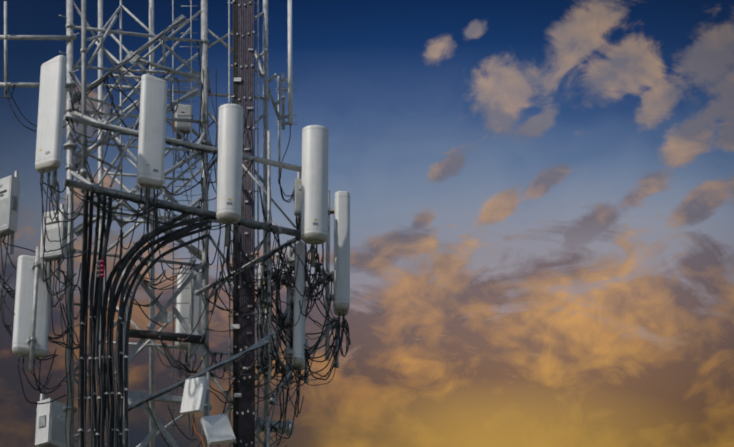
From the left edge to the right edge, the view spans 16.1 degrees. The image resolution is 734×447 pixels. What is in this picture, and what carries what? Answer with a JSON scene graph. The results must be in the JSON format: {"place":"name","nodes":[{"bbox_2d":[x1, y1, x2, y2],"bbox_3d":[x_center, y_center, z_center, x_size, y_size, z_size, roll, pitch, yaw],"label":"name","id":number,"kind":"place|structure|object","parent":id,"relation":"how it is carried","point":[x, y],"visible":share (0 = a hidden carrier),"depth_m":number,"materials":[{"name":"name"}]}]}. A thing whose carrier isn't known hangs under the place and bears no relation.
{"place":"outdoors","nodes":[
{"label":"outdoors","id":0,"kind":"place"},
{"bbox_2d":[0,0,296,446],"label":"lattice tower","id":1,"kind":"structure","parent":0,"point":[151,335],"depth_m":45.57,"materials":[{"name":"metal"}]},
{"bbox_2d":[0,171,19,253],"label":"remote radio unit","id":2,"kind":"object","parent":1,"relation":"attached to","point":[9,194],"visible":1,"depth_m":43.61,"materials":[{"name":"metal"}]},
{"bbox_2d":[12,246,51,371],"bbox_3d":[-5.544,1.485,43.018,0.453,2.220,0.514,-15,-29,30],"label":"panel antenna","id":3,"kind":"object","parent":1,"relation":"attached to","point":[31,319],"visible":0.9,"depth_m":42.92,"materials":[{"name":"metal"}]},
{"bbox_2d":[34,393,66,446],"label":"radio unit","id":4,"kind":"object","parent":1,"relation":"attached to","point":[50,428],"visible":0.98,"depth_m":44.58,"materials":[{"name":"metal"}]},
{"bbox_2d":[40,204,68,279],"bbox_3d":[-5.181,0.244,43.323,0.444,1.370,0.356,-10,-27,20],"label":"remote radio unit","id":5,"kind":"object","parent":1,"relation":"attached to","point":[52,229],"visible":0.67,"depth_m":43.16,"materials":[{"name":"metal"}]},
{"bbox_2d":[78,191,211,446],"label":"cable bundle","id":6,"kind":"object","parent":1,"relation":"attached to","point":[101,406],"visible":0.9,"depth_m":43.22,"materials":[{"name":"rubber"}]},
{"bbox_2d":[0,19,350,446],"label":"jumper cables","id":7,"kind":"object","parent":1,"relation":"attached to","point":[275,275],"visible":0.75,"depth_m":44.34,"materials":[{"name":"rubber"}]},
{"bbox_2d":[174,104,192,135],"bbox_3d":[-3.341,-1.874,47.263,0.344,0.600,0.162,6,-26,-12],"label":"remote radio unit","id":8,"kind":"object","parent":1,"relation":"attached to","point":[183,109],"visible":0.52,"depth_m":47.22,"materials":[{"name":"metal"}]},
{"bbox_2d":[175,261,201,363],"bbox_3d":[-3.173,1.649,46.497,0.398,1.970,0.411,-16,-30,31],"label":"panel antenna","id":9,"kind":"object","parent":1,"relation":"attached to","point":[184,296],"visible":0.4,"depth_m":46.48,"materials":[{"name":"metal"}]},
{"bbox_2d":[63,111,333,382],"bbox_3d":[-3.093,0.276,44.565,5.089,4.988,1.458,14,-29,-28],"label":"support frame","id":10,"kind":"object","parent":1,"relation":"attached to","point":[90,121],"visible":0.79,"depth_m":44.59,"materials":[{"name":"metal"}]},
{"bbox_2d":[35,55,66,194],"bbox_3d":[-5.247,-1.695,43.230,0.409,2.496,0.427,11,-27,-22],"label":"panel antenna","id":11,"kind":"object","parent":10,"relation":"attached to","point":[50,117],"visible":1,"depth_m":43.14,"materials":[{"name":"plastic"}]},
{"bbox_2d":[137,74,167,210],"bbox_3d":[-3.665,-1.440,44.114,0.406,2.506,0.420,-14,-29,28],"label":"panel antenna","id":12,"kind":"object","parent":10,"relation":"attached to","point":[152,136],"visible":1,"depth_m":44.03,"materials":[{"name":"plastic"}]},
{"bbox_2d":[216,104,243,246],"bbox_3d":[-2.368,-0.902,44.588,0.446,2.648,0.424,-23,-33,40],"label":"panel antenna","id":13,"kind":"object","parent":10,"relation":"attached to","point":[229,165],"visible":0.96,"depth_m":44.44,"materials":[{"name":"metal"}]},
{"bbox_2d":[293,172,301,218],"bbox_3d":[-1.175,-0.421,45.656,0.238,1.210,0.285,-1,-25,1],"label":"remote radio unit","id":14,"kind":"object","parent":10,"relation":"attached to","point":[297,196],"visible":0.5,"depth_m":45.56,"materials":[{"name":"metal"}]},
{"bbox_2d":[301,125,327,266],"bbox_3d":[-0.924,-0.554,45.251,0.444,2.648,0.469,23,-33,-40],"label":"panel antenna","id":15,"kind":"object","parent":10,"relation":"attached to","point":[314,206],"visible":0.98,"depth_m":45.10,"materials":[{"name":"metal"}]},
{"bbox_2d":[180,372,235,446],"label":"panel antennas","id":16,"kind":"object","parent":1,"relation":"attached to","point":[217,429],"visible":1,"depth_m":43.03,"materials":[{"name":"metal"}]},
{"bbox_2d":[228,0,259,446],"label":"tower leg","id":17,"kind":"object","parent":1,"relation":"attached to","point":[244,65],"visible":0.83,"depth_m":45.68,"materials":[{"name":"metal"}]},
{"bbox_2d":[264,416,287,446],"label":"metal pole","id":18,"kind":"object","parent":1,"relation":"attached to","point":[268,438],"visible":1,"depth_m":43.90,"materials":[{"name":"metal"}]},
{"bbox_2d":[255,0,296,183],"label":"omni antenna","id":19,"kind":"object","parent":1,"relation":"attached to","point":[290,115],"visible":0.88,"depth_m":47.73,"materials":[{"name":"metal"}]},
{"bbox_2d":[255,252,338,435],"bbox_3d":[-1.310,2.092,45.028,1.571,3.246,0.783,11,-27,-22],"label":"sector mount","id":20,"kind":"object","parent":1,"relation":"attached to","point":[290,373],"visible":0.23,"depth_m":44.58,"materials":[{"name":"metal"}]},
{"bbox_2d":[285,239,305,387],"bbox_3d":[-1.234,1.525,44.851,0.342,2.753,0.405,-1,-25,1],"label":"panel antenna","id":21,"kind":"object","parent":20,"relation":"attached to","point":[299,331],"visible":0.9,"depth_m":44.72,"materials":[{"name":"plastic"}]},
{"bbox_2d":[325,190,349,360],"bbox_3d":[-0.516,0.896,45.564,0.443,3.236,0.415,-1,-25,1],"label":"panel antenna","id":22,"kind":"object","parent":20,"relation":"attached to","point":[340,299],"visible":0.88,"depth_m":45.53,"materials":[{"name":"plastic"}]},
{"bbox_2d":[0,0,733,446],"label":"sky","id":23,"kind":"structure","parent":0,"point":[541,192],"materials":[{"name":"blue"}]}
]}

